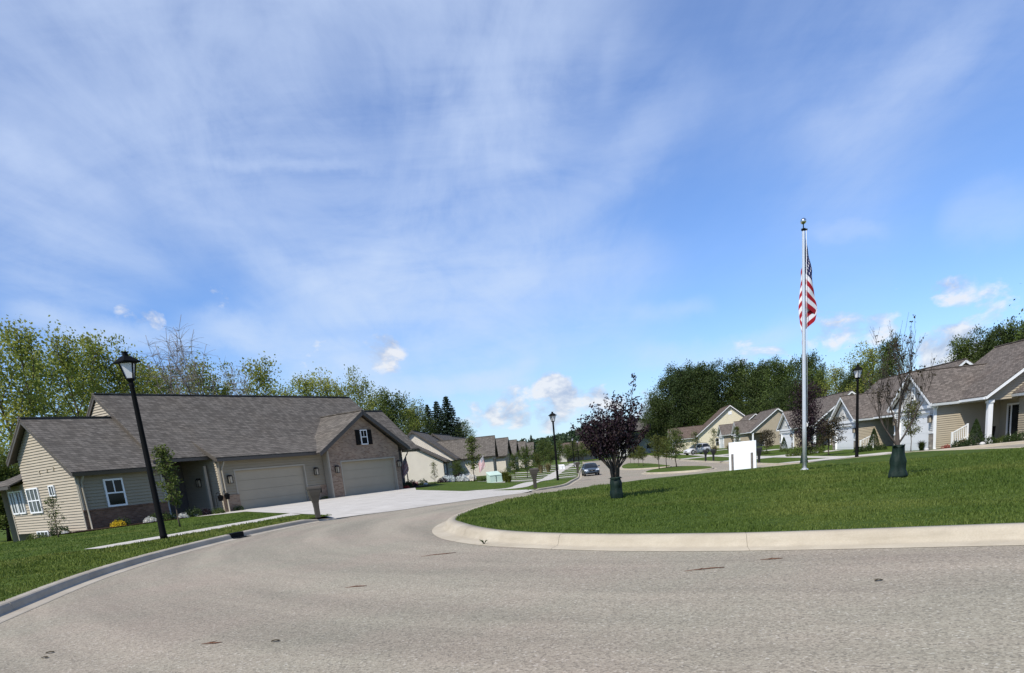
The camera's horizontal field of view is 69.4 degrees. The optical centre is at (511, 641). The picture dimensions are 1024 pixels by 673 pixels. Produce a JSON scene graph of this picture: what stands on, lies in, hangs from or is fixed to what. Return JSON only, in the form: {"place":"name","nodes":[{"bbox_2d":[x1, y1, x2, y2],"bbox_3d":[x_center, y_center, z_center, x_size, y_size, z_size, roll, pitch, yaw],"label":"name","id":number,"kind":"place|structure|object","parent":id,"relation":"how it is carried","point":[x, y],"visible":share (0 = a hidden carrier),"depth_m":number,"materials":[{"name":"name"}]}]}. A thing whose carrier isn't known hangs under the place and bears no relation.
{"place":"outdoors","nodes":[
{"label":"outdoors","id":0,"kind":"place"},
{"bbox_2d":[0,512,329,601],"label":"lawn","id":1,"kind":"structure","parent":0,"point":[3,538],"depth_m":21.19,"materials":[{"name":"green plant"}]},
{"bbox_2d":[0,451,20,540],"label":"tree","id":2,"kind":"object","parent":1,"relation":"on","point":[5,474],"visible":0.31,"depth_m":42.30,"materials":[{"name":"green plant"}]},
{"bbox_2d":[0,328,55,469],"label":"deciduous tree","id":3,"kind":"object","parent":1,"relation":"on","point":[9,415],"visible":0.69,"depth_m":46.91,"materials":[{"name":"green plant"}]},
{"bbox_2d":[0,314,82,467],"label":"deciduous tree","id":4,"kind":"object","parent":1,"relation":"on","point":[22,348],"visible":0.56,"depth_m":49.15,"materials":[{"name":"green plant"}]},
{"bbox_2d":[36,493,66,536],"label":"small tree","id":5,"kind":"object","parent":1,"relation":"on","point":[56,513],"visible":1,"depth_m":29.62,"materials":[{"name":"green plant"}]},
{"bbox_2d":[29,315,103,416],"bbox_3d":[-31.953,-15.778,53.748,6.441,14.682,5.741,7,19,42],"label":"deciduous tree","id":6,"kind":"object","parent":1,"relation":"on","point":[63,358],"visible":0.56,"depth_m":52.79,"materials":[{"name":"green plant"}]},
{"bbox_2d":[113,351,167,538],"bbox_3d":[-9.544,-5.029,19.229,0.479,4.720,0.479,3,16,31],"label":"street lamp","id":7,"kind":"object","parent":1,"relation":"on","point":[125,362],"visible":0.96,"depth_m":19.08,"materials":[{"name":"black metal"}]},
{"bbox_2d":[150,444,183,526],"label":"young tree","id":8,"kind":"object","parent":1,"relation":"on","point":[162,453],"visible":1,"depth_m":26.47,"materials":[{"name":"green plant"}]},
{"bbox_2d":[0,393,419,541],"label":"duplex house","id":9,"kind":"structure","parent":1,"relation":"on","point":[89,470],"depth_m":40.91,"materials":[{"name":"grey"}]},
{"bbox_2d":[14,490,26,513],"bbox_3d":[-25.201,-7.140,37.964,0.700,1.170,0.110,4,17,34],"label":"window","id":10,"kind":"structure","parent":9,"relation":"in","point":[20,501],"depth_m":37.92,"materials":[{"name":"white paint"}]},
{"bbox_2d":[25,487,43,513],"bbox_3d":[-23.959,-7.066,37.124,1.280,1.240,0.110,4,17,34],"label":"window","id":11,"kind":"structure","parent":9,"relation":"in","point":[32,494],"depth_m":37.08,"materials":[{"name":"white paint"}]},
{"bbox_2d":[102,478,127,506],"bbox_3d":[-19.304,-7.248,35.964,0.110,1.320,0.960,4,17,34],"label":"window","id":12,"kind":"structure","parent":9,"relation":"in","point":[114,489],"depth_m":35.94,"materials":[{"name":"white paint"}]},
{"bbox_2d":[233,464,308,508],"bbox_3d":[-13.927,-9.016,43.045,0.212,2.270,5.060,4,17,34],"label":"garage door","id":13,"kind":"structure","parent":9,"relation":"in","point":[258,487],"depth_m":43.01,"materials":[{"name":"beige paint"}]},
{"bbox_2d":[340,457,398,495],"bbox_3d":[-9.405,-10.899,48.809,0.272,2.260,5.060,4,17,34],"label":"garage door","id":14,"kind":"structure","parent":9,"relation":"in","point":[359,476],"depth_m":48.86,"materials":[{"name":"beige paint"}]},
{"bbox_2d":[306,485,321,517],"bbox_3d":[-6.049,-4.310,22.803,0.424,0.968,0.265,-13,16,-27],"label":"mailbox","id":15,"kind":"object","parent":1,"relation":"on","point":[314,492],"visible":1,"depth_m":22.68,"materials":[{"name":"beige plastic"}]},
{"bbox_2d":[87,513,299,548],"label":"sidewalk","id":16,"kind":"structure","parent":0,"point":[191,531],"depth_m":22.09,"materials":[{"name":"concrete"}]},
{"bbox_2d":[0,461,582,534],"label":"lawn","id":17,"kind":"structure","parent":0,"point":[465,485],"depth_m":55.79,"materials":[{"name":"green plant"}]},
{"bbox_2d":[9,331,88,416],"bbox_3d":[-35.355,-16.277,57.169,6.451,14.704,5.750,-2,14,15],"label":"deciduous tree","id":18,"kind":"object","parent":17,"relation":"on","point":[48,379],"visible":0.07,"depth_m":55.83,"materials":[{"name":"green plant"}]},
{"bbox_2d":[45,344,115,416],"bbox_3d":[-36.027,-17.889,62.898,7.184,15.430,6.200,-17,18,-39],"label":"deciduous tree","id":19,"kind":"object","parent":17,"relation":"on","point":[80,386],"visible":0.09,"depth_m":61.41,"materials":[{"name":"green plant"}]},
{"bbox_2d":[58,326,128,414],"bbox_3d":[-31.582,-16.668,57.533,5.937,14.578,6.180,-18,18,-40],"label":"deciduous tree","id":20,"kind":"object","parent":17,"relation":"on","point":[95,351],"visible":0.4,"depth_m":56.27,"materials":[{"name":"green plant"}]},
{"bbox_2d":[90,330,167,393],"bbox_3d":[-30.740,-16.930,59.095,7.232,14.182,5.876,-11,15,-20],"label":"deciduous tree","id":21,"kind":"object","parent":17,"relation":"on","point":[121,380],"visible":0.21,"depth_m":57.81,"materials":[{"name":"green plant"}]},
{"bbox_2d":[104,351,164,393],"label":"deciduous tree","id":22,"kind":"object","parent":17,"relation":"on","point":[140,364],"visible":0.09,"depth_m":63.06,"materials":[{"name":"green plant"}]},
{"bbox_2d":[118,353,190,393],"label":"deciduous tree","id":23,"kind":"object","parent":17,"relation":"on","point":[154,385],"visible":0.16,"depth_m":65.42,"materials":[{"name":"green plant"}]},
{"bbox_2d":[140,333,196,393],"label":"bare tree","id":24,"kind":"object","parent":17,"relation":"on","point":[171,374],"visible":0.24,"depth_m":55.78,"materials":[{"name":"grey plant"}]},
{"bbox_2d":[147,318,228,394],"bbox_3d":[-23.475,-16.600,54.875,5.387,13.482,5.360,4,17,36],"label":"bare tree","id":25,"kind":"object","parent":17,"relation":"on","point":[180,369],"visible":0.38,"depth_m":53.77,"materials":[{"name":"grey plant"}]},
{"bbox_2d":[165,347,227,394],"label":"deciduous tree","id":26,"kind":"object","parent":17,"relation":"on","point":[203,380],"visible":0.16,"depth_m":70.97,"materials":[{"name":"green plant"}]},
{"bbox_2d":[204,358,254,394],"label":"deciduous tree","id":27,"kind":"object","parent":17,"relation":"on","point":[226,390],"visible":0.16,"depth_m":73.09,"materials":[{"name":"green plant"}]},
{"bbox_2d":[213,359,257,394],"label":"bare tree","id":28,"kind":"object","parent":17,"relation":"on","point":[223,374],"visible":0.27,"depth_m":62.16,"materials":[{"name":"grey plant"}]},
{"bbox_2d":[233,351,285,395],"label":"deciduous tree","id":29,"kind":"object","parent":17,"relation":"on","point":[263,377],"visible":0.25,"depth_m":74.44,"materials":[{"name":"green plant"}]},
{"bbox_2d":[274,371,324,395],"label":"deciduous tree","id":30,"kind":"object","parent":17,"relation":"on","point":[305,384],"visible":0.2,"depth_m":97.69,"materials":[{"name":"green plant"}]},
{"bbox_2d":[299,367,349,396],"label":"deciduous tree","id":31,"kind":"object","parent":17,"relation":"on","point":[325,384],"visible":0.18,"depth_m":101.04,"materials":[{"name":"green plant"}]},
{"bbox_2d":[342,364,387,409],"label":"deciduous tree","id":32,"kind":"object","parent":17,"relation":"on","point":[359,392],"visible":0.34,"depth_m":107.32,"materials":[{"name":"green plant"}]},
{"bbox_2d":[368,386,416,435],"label":"deciduous tree","id":33,"kind":"object","parent":17,"relation":"on","point":[389,409],"visible":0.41,"depth_m":127.41,"materials":[{"name":"green plant"}]},
{"bbox_2d":[398,396,426,434],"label":"deciduous tree","id":34,"kind":"object","parent":17,"relation":"on","point":[410,419],"visible":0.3,"depth_m":139.63,"materials":[{"name":"green plant"}]},
{"bbox_2d":[404,403,438,434],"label":"deciduous tree","id":35,"kind":"object","parent":17,"relation":"on","point":[422,414],"visible":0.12,"depth_m":144.67,"materials":[{"name":"green plant"}]},
{"bbox_2d":[426,401,445,433],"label":"fir tree","id":36,"kind":"object","parent":17,"relation":"on","point":[435,413],"visible":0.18,"depth_m":150.51,"materials":[{"name":"green plant"}]},
{"bbox_2d":[401,430,497,482],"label":"row house","id":37,"kind":"structure","parent":17,"relation":"on","point":[443,454],"depth_m":100.73,"materials":[{"name":"grey"}]},
{"bbox_2d":[435,395,466,436],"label":"fir tree","id":38,"kind":"object","parent":17,"relation":"on","point":[448,421],"visible":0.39,"depth_m":148.63,"materials":[{"name":"green plant"}]},
{"bbox_2d":[431,433,511,472],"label":"row house","id":39,"kind":"structure","parent":17,"relation":"on","point":[503,449],"depth_m":117.32,"materials":[{"name":"grey"}]},
{"bbox_2d":[463,435,481,480],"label":"young tree","id":40,"kind":"object","parent":17,"relation":"on","point":[471,440],"visible":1,"depth_m":67.66,"materials":[{"name":"green plant"}]},
{"bbox_2d":[486,471,504,482],"bbox_3d":[-1.486,-13.729,61.995,1.400,1.046,1.200,-11,15,-19],"label":"utility box","id":41,"kind":"object","parent":17,"relation":"on","point":[494,476],"visible":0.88,"depth_m":61.67,"materials":[{"name":"green metal"}]},
{"bbox_2d":[517,444,538,477],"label":"young tree","id":42,"kind":"object","parent":17,"relation":"on","point":[526,458],"visible":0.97,"depth_m":81.43,"materials":[{"name":"green plant"}]},
{"bbox_2d":[531,437,553,470],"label":"young tree","id":43,"kind":"object","parent":17,"relation":"on","point":[545,451],"visible":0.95,"depth_m":108.24,"materials":[{"name":"green plant"}]},
{"bbox_2d":[548,412,558,479],"bbox_3d":[3.237,-14.669,55.603,0.507,5.000,0.507,1,16,27],"label":"street lamp","id":44,"kind":"object","parent":17,"relation":"on","point":[552,415],"visible":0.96,"depth_m":55.49,"materials":[{"name":"black metal"}]},
{"bbox_2d":[237,488,531,517],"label":"driveway","id":45,"kind":"structure","parent":0,"point":[374,502],"depth_m":34.49,"materials":[{"name":"concrete"}]},
{"bbox_2d":[0,444,1023,672],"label":"road","id":46,"kind":"structure","parent":0,"point":[408,608],"depth_m":6.43,"materials":[{"name":"grey asphalt"}]},
{"bbox_2d":[0,518,339,622],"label":"kerb","id":47,"kind":"structure","parent":46,"relation":"on","point":[14,606],"depth_m":12.84,"materials":[{"name":"concrete"}]},
{"bbox_2d":[529,462,583,491],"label":"kerb","id":48,"kind":"structure","parent":46,"relation":"on","point":[572,481],"depth_m":45.00,"materials":[{"name":"concrete"}]},
{"bbox_2d":[581,463,599,475],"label":"parked car","id":49,"kind":"object","parent":46,"relation":"on","point":[590,468],"visible":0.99,"depth_m":73.10,"materials":[{"name":"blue metal"}]},
{"bbox_2d":[641,466,717,474],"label":"kerb","id":50,"kind":"structure","parent":46,"relation":"on","point":[673,472],"depth_m":57.70,"materials":[{"name":"concrete"}]},
{"bbox_2d":[432,447,1023,550],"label":"kerb","id":51,"kind":"structure","parent":46,"relation":"on","point":[452,528],"depth_m":8.55,"materials":[{"name":"concrete"}]},
{"bbox_2d":[649,441,1023,465],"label":"kerb","id":52,"kind":"structure","parent":46,"relation":"on","point":[965,447],"depth_m":35.52,"materials":[{"name":"concrete"}]},
{"bbox_2d":[0,0,1023,455],"label":"sky","id":53,"kind":"structure","parent":0,"point":[513,212],"materials":[{"name":"blue"}]},
{"bbox_2d":[470,464,573,490],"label":"sidewalk","id":54,"kind":"structure","parent":0,"point":[526,484],"depth_m":52.68,"materials":[{"name":"concrete"}]},
{"bbox_2d":[536,449,669,464],"bbox_3d":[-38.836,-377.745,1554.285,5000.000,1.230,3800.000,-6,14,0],"label":"ground","id":55,"kind":"structure","parent":0,"point":[553,462],"depth_m":211.45,"materials":[{"name":"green plant"}]},
{"bbox_2d":[560,441,598,461],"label":"house","id":56,"kind":"structure","parent":55,"relation":"on","point":[587,457],"depth_m":225.25,"materials":[{"name":"beige"}]},
{"bbox_2d":[517,417,663,458],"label":"wood","id":57,"kind":"object","parent":55,"relation":"on","point":[566,437],"visible":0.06,"depth_m":347.37,"materials":[{"name":"green plant"}]},
{"bbox_2d":[606,420,659,457],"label":"apartment house","id":58,"kind":"structure","parent":55,"relation":"on","point":[646,446],"depth_m":232.42,"materials":[{"name":"grey"}]},
{"bbox_2d":[635,395,674,444],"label":"dark tree","id":59,"kind":"object","parent":55,"relation":"on","point":[655,412],"visible":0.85,"depth_m":187.47,"materials":[{"name":"green plant"}]},
{"bbox_2d":[640,361,686,434],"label":"dark tree","id":60,"kind":"object","parent":55,"relation":"on","point":[660,385],"visible":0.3,"depth_m":188.93,"materials":[{"name":"green plant"}]},
{"bbox_2d":[648,364,710,429],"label":"dark tree","id":61,"kind":"object","parent":55,"relation":"on","point":[681,374],"visible":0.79,"depth_m":183.78,"materials":[{"name":"green plant"}]},
{"bbox_2d":[670,358,721,423],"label":"dark tree","id":62,"kind":"object","parent":55,"relation":"on","point":[689,380],"visible":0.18,"depth_m":184.39,"materials":[{"name":"green plant"}]},
{"bbox_2d":[683,399,717,434],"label":"deciduous tree","id":63,"kind":"object","parent":55,"relation":"on","point":[707,417],"visible":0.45,"depth_m":181.73,"materials":[{"name":"green plant"}]},
{"bbox_2d":[667,404,744,451],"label":"yellow house","id":64,"kind":"structure","parent":55,"relation":"on","point":[728,414],"depth_m":166.70,"materials":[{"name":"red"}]},
{"bbox_2d":[686,358,747,424],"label":"dark tree","id":65,"kind":"object","parent":55,"relation":"on","point":[712,382],"visible":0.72,"depth_m":181.54,"materials":[{"name":"green plant"}]},
{"bbox_2d":[710,355,753,408],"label":"dark tree","id":66,"kind":"object","parent":55,"relation":"on","point":[732,369],"visible":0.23,"depth_m":184.94,"materials":[{"name":"green plant"}]},
{"bbox_2d":[723,365,760,414],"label":"dark tree","id":67,"kind":"object","parent":55,"relation":"on","point":[747,400],"visible":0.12,"depth_m":181.49,"materials":[{"name":"green plant"}]},
{"bbox_2d":[622,463,669,468],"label":"median lawn","id":68,"kind":"structure","parent":0,"point":[636,465],"depth_m":87.22,"materials":[{"name":"green plant"}]},
{"bbox_2d":[646,466,711,471],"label":"median lawn","id":69,"kind":"structure","parent":0,"point":[677,468],"depth_m":62.54,"materials":[{"name":"green plant"}]},
{"bbox_2d":[644,433,668,468],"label":"young tree","id":70,"kind":"object","parent":69,"relation":"on","point":[657,447],"visible":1,"depth_m":67.81,"materials":[{"name":"green plant"}]},
{"bbox_2d":[663,427,690,466],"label":"young tree","id":71,"kind":"object","parent":69,"relation":"on","point":[674,434],"visible":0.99,"depth_m":68.37,"materials":[{"name":"green plant"}]},
{"bbox_2d":[455,447,1023,533],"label":"island lawn","id":72,"kind":"structure","parent":0,"point":[886,457],"depth_m":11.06,"materials":[{"name":"green plant"}]},
{"bbox_2d":[570,373,650,498],"bbox_3d":[2.221,-4.563,16.606,1.515,2.692,1.641,-16,17,-35],"label":"purple tree","id":73,"kind":"object","parent":72,"relation":"on","point":[612,439],"visible":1,"depth_m":16.46,"materials":[{"name":"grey plant"}]},
{"bbox_2d":[729,440,756,470],"bbox_3d":[13.335,-10.611,42.839,1.639,1.880,0.155,6,18,41],"label":"sign board","id":74,"kind":"object","parent":72,"relation":"on","point":[742,454],"visible":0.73,"depth_m":42.81,"materials":[{"name":"white plastic"}]},
{"bbox_2d":[800,218,808,469],"bbox_3d":[7.857,-7.867,19.899,0.240,6.400,0.240,-6,14,0],"label":"flag pole","id":75,"kind":"object","parent":72,"relation":"on","point":[804,431],"visible":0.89,"depth_m":19.90,"materials":[{"name":"metal"}]},
{"bbox_2d":[799,236,816,330],"bbox_3d":[7.901,-9.198,19.740,0.411,3.120,0.253,-10,14,-17],"label":"flag","id":76,"kind":"object","parent":75,"relation":"attached to","point":[811,309],"visible":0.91,"depth_m":19.68,"materials":[{"name":"red fabric"}]},
{"bbox_2d":[787,374,833,462],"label":"purple tree","id":77,"kind":"object","parent":72,"relation":"on","point":[811,431],"visible":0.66,"depth_m":35.55,"materials":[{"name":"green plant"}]},
{"bbox_2d":[862,313,935,478],"bbox_3d":[7.540,-4.742,14.405,1.376,3.032,0.622,-6,14,0],"label":"bare sapling","id":78,"kind":"object","parent":72,"relation":"on","point":[898,461],"visible":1,"depth_m":14.37,"materials":[{"name":"brown plant"}]},
{"bbox_2d":[657,445,942,462],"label":"lawn","id":79,"kind":"structure","parent":0,"point":[841,452],"depth_m":66.36,"materials":[{"name":"green plant"}]},
{"bbox_2d":[683,442,710,454],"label":"parked suv","id":80,"kind":"object","parent":79,"relation":"on","point":[692,450],"visible":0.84,"depth_m":122.07,"materials":[{"name":"silver metal"}]},
{"bbox_2d":[717,413,756,447],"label":"gabled house","id":81,"kind":"structure","parent":79,"relation":"on","point":[723,433],"depth_m":158.99,"materials":[{"name":"brown"}]},
{"bbox_2d":[731,407,782,446],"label":"gabled house","id":82,"kind":"structure","parent":79,"relation":"on","point":[765,420],"depth_m":134.02,"materials":[{"name":"brown"}]},
{"bbox_2d":[733,359,796,414],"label":"dark tree","id":83,"kind":"object","parent":79,"relation":"on","point":[760,369],"visible":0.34,"depth_m":170.22,"materials":[{"name":"green plant"}]},
{"bbox_2d":[755,429,775,450],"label":"young tree","id":84,"kind":"object","parent":79,"relation":"on","point":[764,437],"visible":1,"depth_m":81.55,"materials":[{"name":"plant"}]},
{"bbox_2d":[746,354,800,412],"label":"deciduous tree","id":85,"kind":"object","parent":79,"relation":"on","point":[782,373],"visible":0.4,"depth_m":150.39,"materials":[{"name":"green plant"}]},
{"bbox_2d":[768,374,799,410],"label":"deciduous tree","id":86,"kind":"object","parent":79,"relation":"on","point":[778,402],"visible":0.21,"depth_m":144.21,"materials":[{"name":"green plant"}]},
{"bbox_2d":[777,348,834,410],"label":"deciduous tree","id":87,"kind":"object","parent":79,"relation":"on","point":[810,362],"visible":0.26,"depth_m":133.83,"materials":[{"name":"green plant"}]},
{"bbox_2d":[792,364,837,402],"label":"deciduous tree","id":88,"kind":"object","parent":79,"relation":"on","point":[820,373],"visible":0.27,"depth_m":125.80,"materials":[{"name":"green plant"}]},
{"bbox_2d":[776,390,855,447],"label":"gabled house","id":89,"kind":"structure","parent":79,"relation":"on","point":[829,402],"depth_m":96.34,"materials":[{"name":"grey"}]},
{"bbox_2d":[812,413,850,454],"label":"young tree","id":90,"kind":"object","parent":79,"relation":"on","point":[828,427],"visible":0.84,"depth_m":58.08,"materials":[{"name":"plant"}]},
{"bbox_2d":[816,364,846,396],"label":"deciduous tree","id":91,"kind":"object","parent":79,"relation":"on","point":[834,379],"visible":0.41,"depth_m":119.99,"materials":[{"name":"green plant"}]},
{"bbox_2d":[853,364,862,456],"bbox_3d":[19.337,-12.855,41.417,0.509,5.020,0.509,0,15,21],"label":"street lamp","id":92,"kind":"object","parent":79,"relation":"on","point":[857,371],"visible":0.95,"depth_m":41.29,"materials":[{"name":"black metal"}]},
{"bbox_2d":[839,359,879,393],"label":"deciduous tree","id":93,"kind":"object","parent":79,"relation":"on","point":[851,376],"visible":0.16,"depth_m":106.85,"materials":[{"name":"green plant"}]},
{"bbox_2d":[833,341,900,392],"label":"deciduous tree","id":94,"kind":"object","parent":79,"relation":"on","point":[870,354],"visible":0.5,"depth_m":91.11,"materials":[{"name":"green plant"}]},
{"bbox_2d":[871,331,908,384],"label":"deciduous tree","id":95,"kind":"object","parent":79,"relation":"on","point":[883,348],"visible":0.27,"depth_m":87.30,"materials":[{"name":"green plant"}]},
{"bbox_2d":[828,358,973,449],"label":"gabled house","id":96,"kind":"structure","parent":79,"relation":"on","point":[869,419],"depth_m":66.39,"materials":[{"name":"grey"}]},
{"bbox_2d":[835,425,853,449],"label":"garage door","id":97,"kind":"structure","parent":96,"relation":"in","point":[849,444],"depth_m":68.88,"materials":[{"name":"white paint"}]},
{"bbox_2d":[900,400,923,451],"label":"young tree","id":98,"kind":"object","parent":79,"relation":"on","point":[910,431],"visible":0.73,"depth_m":44.15,"materials":[{"name":"green plant"}]},
{"bbox_2d":[887,339,1023,450],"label":"gabled house","id":99,"kind":"structure","parent":79,"relation":"on","point":[987,390],"depth_m":46.88,"materials":[{"name":"brown"}]},
{"bbox_2d":[899,411,929,450],"bbox_3d":[27.319,-14.147,50.238,0.192,2.640,4.940,-4,14,7],"label":"garage door","id":100,"kind":"structure","parent":99,"relation":"in","point":[923,435],"depth_m":49.94,"materials":[{"name":"white paint"}]},
{"bbox_2d":[1005,402,1019,436],"bbox_3d":[30.579,-13.390,45.059,0.075,2.200,1.620,-4,14,7],"label":"front door","id":101,"kind":"structure","parent":99,"relation":"in","point":[1012,425],"depth_m":45.17,"materials":[{"name":"black paint"}]},
{"bbox_2d":[935,329,980,363],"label":"deciduous tree","id":102,"kind":"object","parent":79,"relation":"on","point":[964,348],"visible":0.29,"depth_m":83.10,"materials":[{"name":"green plant"}]},
{"bbox_2d":[956,324,999,362],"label":"deciduous tree","id":103,"kind":"object","parent":79,"relation":"on","point":[980,353],"visible":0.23,"depth_m":81.46,"materials":[{"name":"green plant"}]},
{"bbox_2d":[972,317,1022,361],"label":"deciduous tree","id":104,"kind":"object","parent":79,"relation":"on","point":[1002,338],"visible":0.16,"depth_m":79.29,"materials":[{"name":"green plant"}]},
{"bbox_2d":[981,316,1023,350],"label":"deciduous tree","id":105,"kind":"object","parent":79,"relation":"on","point":[1020,333],"visible":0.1,"depth_m":77.82,"materials":[{"name":"green plant"}]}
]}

